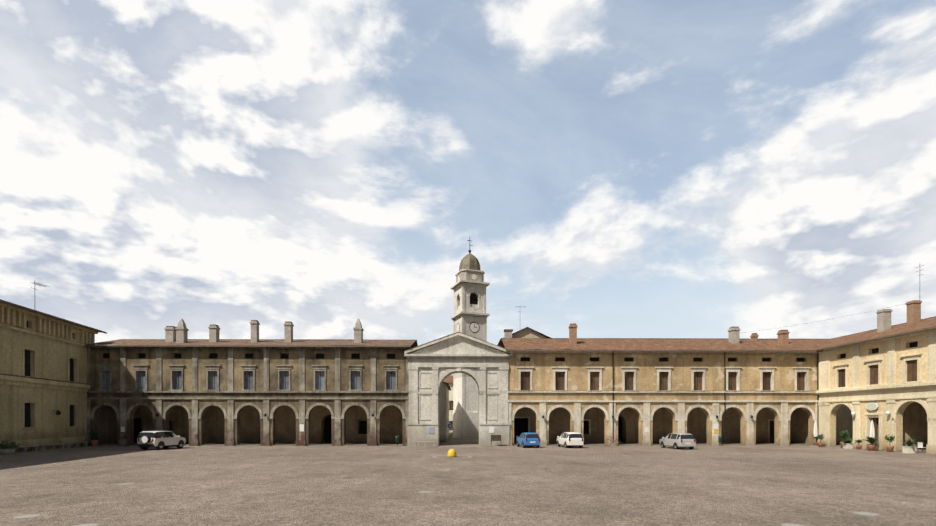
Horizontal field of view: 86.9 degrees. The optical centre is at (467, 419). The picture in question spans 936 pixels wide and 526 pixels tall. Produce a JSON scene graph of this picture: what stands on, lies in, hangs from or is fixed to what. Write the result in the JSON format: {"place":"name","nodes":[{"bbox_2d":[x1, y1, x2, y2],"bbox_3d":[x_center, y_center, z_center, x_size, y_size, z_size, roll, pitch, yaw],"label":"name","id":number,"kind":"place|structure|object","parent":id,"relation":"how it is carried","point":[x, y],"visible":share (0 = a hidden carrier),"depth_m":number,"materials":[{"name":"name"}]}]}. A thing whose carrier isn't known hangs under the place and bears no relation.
{"place":"outdoors","nodes":[
{"label":"outdoors","id":0,"kind":"place"},
{"bbox_2d":[0,437,935,525],"bbox_3d":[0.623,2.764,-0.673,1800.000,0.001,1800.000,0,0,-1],"label":"piazza ground","id":1,"kind":"structure","parent":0,"point":[807,485],"depth_m":20.32,"materials":[{"name":"grey stone"}]},
{"bbox_2d":[0,439,19,454],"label":"shrub planter","id":2,"kind":"object","parent":1,"relation":"on","point":[6,449],"visible":1,"depth_m":38.74,"materials":[{"name":"stone"}]},
{"bbox_2d":[14,445,38,452],"bbox_3d":[-37.522,2.524,41.699,0.450,0.480,3.100,0,0,-9],"label":"bench","id":3,"kind":"object","parent":1,"relation":"on","point":[24,448],"visible":0.69,"depth_m":41.80,"materials":[{"name":"stone"}]},
{"bbox_2d":[39,443,65,449],"bbox_3d":[-38.094,2.524,45.254,0.450,0.480,3.100,0,0,-9],"label":"bench","id":4,"kind":"object","parent":1,"relation":"on","point":[51,446],"visible":0.96,"depth_m":45.16,"materials":[{"name":"stone"}]},
{"bbox_2d":[0,282,106,451],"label":"palazzo","id":5,"kind":"structure","parent":1,"relation":"on","point":[44,385],"depth_m":44.43,"materials":[{"name":"beige"}]},
{"bbox_2d":[65,442,88,447],"bbox_3d":[-38.667,2.524,48.808,0.450,0.480,3.100,0,0,-9],"label":"bench","id":6,"kind":"object","parent":1,"relation":"on","point":[76,444],"visible":0.96,"depth_m":48.71,"materials":[{"name":"stone"}]},
{"bbox_2d":[90,429,99,445],"bbox_3d":[-38.556,1.856,51.050,0.978,1.817,0.884,0,0,-1],"label":"pot plant","id":7,"kind":"object","parent":1,"relation":"on","point":[94,433],"visible":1,"depth_m":50.86,"materials":[{"name":"plant"}]},
{"bbox_2d":[137,430,185,449],"bbox_3d":[-28.445,1.879,45.843,2.120,1.770,4.440,0,0,6],"label":"silver suv","id":8,"kind":"object","parent":1,"relation":"on","point":[157,439],"visible":1,"depth_m":44.53,"materials":[{"name":"grey metal"}]},
{"bbox_2d":[84,318,417,445],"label":"arcade wing","id":9,"kind":"structure","parent":1,"relation":"on","point":[254,390],"depth_m":51.51,"materials":[{"name":"beige paint"}]},
{"bbox_2d":[414,441,435,445],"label":"bench","id":10,"kind":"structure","parent":1,"relation":"on","point":[424,442],"depth_m":50.68,"materials":[{"name":"stone"}]},
{"bbox_2d":[13,448,878,525],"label":"ground markings","id":11,"kind":"object","parent":1,"relation":"on","point":[783,524],"visible":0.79,"depth_m":14.32,"materials":[{"name":"paint"}]},
{"bbox_2d":[447,449,456,456],"bbox_3d":[-1.173,2.464,36.308,0.670,0.600,0.670,0,0,-1],"label":"yellow bollard","id":12,"kind":"object","parent":1,"relation":"on","point":[451,452],"visible":1,"depth_m":36.05,"materials":[{"name":"yellow plastic"}]},
{"bbox_2d":[404,332,511,445],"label":"gate arch","id":13,"kind":"structure","parent":1,"relation":"on","point":[433,365],"depth_m":51.58,"materials":[{"name":"stone"}]},
{"bbox_2d":[450,240,489,437],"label":"bell tower","id":14,"kind":"structure","parent":1,"relation":"on","point":[469,316],"depth_m":73.64,"materials":[{"name":"white"}]},
{"bbox_2d":[491,435,500,445],"bbox_3d":[2.895,2.189,50.924,1.060,1.150,0.085,0,0,-1],"label":"info board","id":15,"kind":"object","parent":1,"relation":"on","point":[495,437],"visible":1,"depth_m":50.88,"materials":[{"name":"brown metal"}]},
{"bbox_2d":[516,432,540,447],"bbox_3d":[5.940,2.023,48.978,1.970,1.482,3.480,0,0,-9],"label":"blue hatchback car","id":16,"kind":"object","parent":1,"relation":"on","point":[531,439],"visible":1,"depth_m":47.42,"materials":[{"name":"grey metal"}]},
{"bbox_2d":[557,432,583,447],"bbox_3d":[10.042,2.008,48.826,2.000,1.512,3.730,0,0,-8],"label":"white hatchback car","id":17,"kind":"object","parent":1,"relation":"on","point":[567,439],"visible":1,"depth_m":47.19,"materials":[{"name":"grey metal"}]},
{"bbox_2d":[500,323,840,445],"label":"arcade wing","id":18,"kind":"structure","parent":1,"relation":"on","point":[734,389],"depth_m":52.03,"materials":[{"name":"beige paint"}]},
{"bbox_2d":[659,433,695,448],"bbox_3d":[19.724,2.013,46.736,2.088,1.502,4.004,0,0,-1],"label":"silver hatchback car","id":19,"kind":"object","parent":1,"relation":"on","point":[680,440],"visible":1,"depth_m":45.17,"materials":[{"name":"grey metal"}]},
{"bbox_2d":[718,436,722,445],"bbox_3d":[26.212,2.234,51.344,0.430,1.060,0.445,0,0,-1],"label":"litter bin","id":20,"kind":"object","parent":1,"relation":"on","point":[719,439],"visible":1,"depth_m":51.21,"materials":[{"name":"green metal"}]},
{"bbox_2d":[811,419,817,446],"bbox_3d":[35.424,1.374,50.340,0.600,2.780,0.600,0,0,-1],"label":"umbrella","id":21,"kind":"object","parent":1,"relation":"on","point":[815,432],"visible":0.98,"depth_m":50.25,"materials":[{"name":"fabric"}]},
{"bbox_2d":[817,434,823,446],"bbox_3d":[35.423,2.094,49.628,0.669,1.340,0.578,0,0,22],"label":"pot plant","id":22,"kind":"object","parent":1,"relation":"on","point":[820,443],"visible":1,"depth_m":49.56,"materials":[{"name":"green plant"}]},
{"bbox_2d":[840,429,849,447],"bbox_3d":[36.032,1.841,47.346,0.912,1.847,0.944,0,0,-35],"label":"pot plant","id":23,"kind":"object","parent":1,"relation":"on","point":[844,434],"visible":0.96,"depth_m":47.26,"materials":[{"name":"green plant"}]},
{"bbox_2d":[841,436,855,448],"bbox_3d":[35.692,2.174,46.688,1.862,1.181,1.890,0,0,38],"label":"pot plant","id":24,"kind":"object","parent":1,"relation":"on","point":[847,445],"visible":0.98,"depth_m":46.48,"materials":[{"name":"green plant"}]},
{"bbox_2d":[855,439,861,449],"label":"pot plant","id":25,"kind":"object","parent":1,"relation":"on","point":[858,446],"visible":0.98,"depth_m":45.25,"materials":[{"name":"green plant"}]},
{"bbox_2d":[866,419,877,450],"bbox_3d":[35.703,1.374,43.643,0.600,2.780,0.600,0,0,-1],"label":"umbrella","id":26,"kind":"object","parent":1,"relation":"on","point":[872,432],"visible":0.67,"depth_m":43.56,"materials":[{"name":"fabric"}]},
{"bbox_2d":[862,436,882,450],"bbox_3d":[35.456,2.121,43.312,1.937,1.287,1.829,0,0,-1],"label":"pot plant","id":27,"kind":"object","parent":1,"relation":"on","point":[871,447],"visible":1,"depth_m":43.17,"materials":[{"name":"green plant"}]},
{"bbox_2d":[861,438,884,449],"bbox_3d":[36.053,2.136,43.994,2.144,1.256,2.492,0,0,-1],"label":"pot plant","id":28,"kind":"object","parent":1,"relation":"on","point":[876,448],"visible":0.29,"depth_m":43.75,"materials":[{"name":"green plant"}]},
{"bbox_2d":[815,265,935,453],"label":"palazzo","id":29,"kind":"structure","parent":1,"relation":"on","point":[883,375],"depth_m":44.92,"materials":[{"name":"beige paint"}]},
{"bbox_2d":[885,435,894,451],"bbox_3d":[35.821,2.001,41.941,0.721,1.526,0.805,0,0,-1],"label":"pot plant","id":30,"kind":"object","parent":1,"relation":"on","point":[890,439],"visible":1,"depth_m":41.78,"materials":[{"name":"green plant"}]},
{"bbox_2d":[901,439,920,452],"bbox_3d":[36.122,2.133,40.355,1.854,1.262,2.536,0,0,-17],"label":"pot plant","id":31,"kind":"object","parent":1,"relation":"on","point":[909,448],"visible":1,"depth_m":40.22,"materials":[{"name":"green plant"}]},
{"bbox_2d":[918,442,925,450],"bbox_3d":[38.064,2.339,40.604,1.550,0.850,0.733,0,0,-1],"label":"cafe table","id":32,"kind":"object","parent":1,"relation":"on","point":[920,444],"visible":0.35,"depth_m":40.93,"materials":[{"name":"silver metal"}]},
{"bbox_2d":[0,0,935,374],"label":"sky","id":33,"kind":"structure","parent":0,"point":[609,168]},
{"bbox_2d":[439,306,550,441],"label":"background houses","id":34,"kind":"structure","parent":0,"point":[446,407],"depth_m":60.41,"materials":[{"name":"tile"}]}
]}

